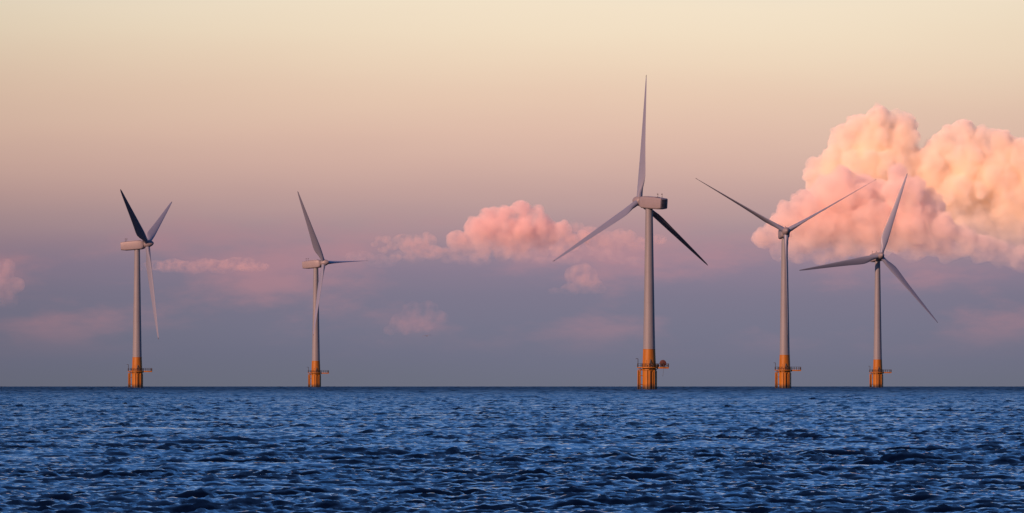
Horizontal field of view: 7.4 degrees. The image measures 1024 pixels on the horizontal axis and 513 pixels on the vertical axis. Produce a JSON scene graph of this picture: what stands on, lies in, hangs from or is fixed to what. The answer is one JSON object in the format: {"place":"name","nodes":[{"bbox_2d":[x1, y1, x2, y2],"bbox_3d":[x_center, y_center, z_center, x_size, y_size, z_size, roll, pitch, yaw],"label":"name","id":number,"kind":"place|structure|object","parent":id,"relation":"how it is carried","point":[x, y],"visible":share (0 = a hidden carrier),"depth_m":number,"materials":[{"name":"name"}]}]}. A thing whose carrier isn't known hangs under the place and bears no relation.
{"place":"outdoors","nodes":[
{"label":"outdoors","id":0,"kind":"place"},
{"bbox_2d":[0,386,1023,512],"bbox_3d":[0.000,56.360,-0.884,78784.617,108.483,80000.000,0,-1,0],"label":"sea","id":1,"kind":"structure","parent":0,"point":[512,449],"depth_m":265.36,"materials":[{"name":"blue liquid"}]},
{"bbox_2d":[120,189,171,387],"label":"wind turbine","id":2,"kind":"object","parent":1,"relation":"in","point":[137,369],"visible":0.96,"depth_m":3268.50,"materials":[{"name":"white metal"}]},
{"bbox_2d":[298,192,356,386],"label":"wind turbine","id":3,"kind":"object","parent":1,"relation":"in","point":[315,371],"visible":0.95,"depth_m":3783.05,"materials":[{"name":"white metal"}]},
{"bbox_2d":[554,75,707,388],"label":"wind turbine","id":4,"kind":"object","parent":1,"relation":"in","point":[648,204],"visible":0.96,"depth_m":2498.95,"materials":[{"name":"white metal"}]},
{"bbox_2d":[696,178,875,387],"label":"wind turbine","id":5,"kind":"object","parent":1,"relation":"in","point":[785,371],"visible":0.97,"depth_m":3006.16,"materials":[{"name":"white metal"}]},
{"bbox_2d":[800,173,937,386],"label":"wind turbine","id":6,"kind":"object","parent":1,"relation":"in","point":[877,372],"visible":0.96,"depth_m":3578.02,"materials":[{"name":"white metal"}]},
{"bbox_2d":[0,0,1023,386],"label":"sky","id":7,"kind":"structure","parent":0,"point":[452,151],"materials":[{"name":"pink"}]}
]}

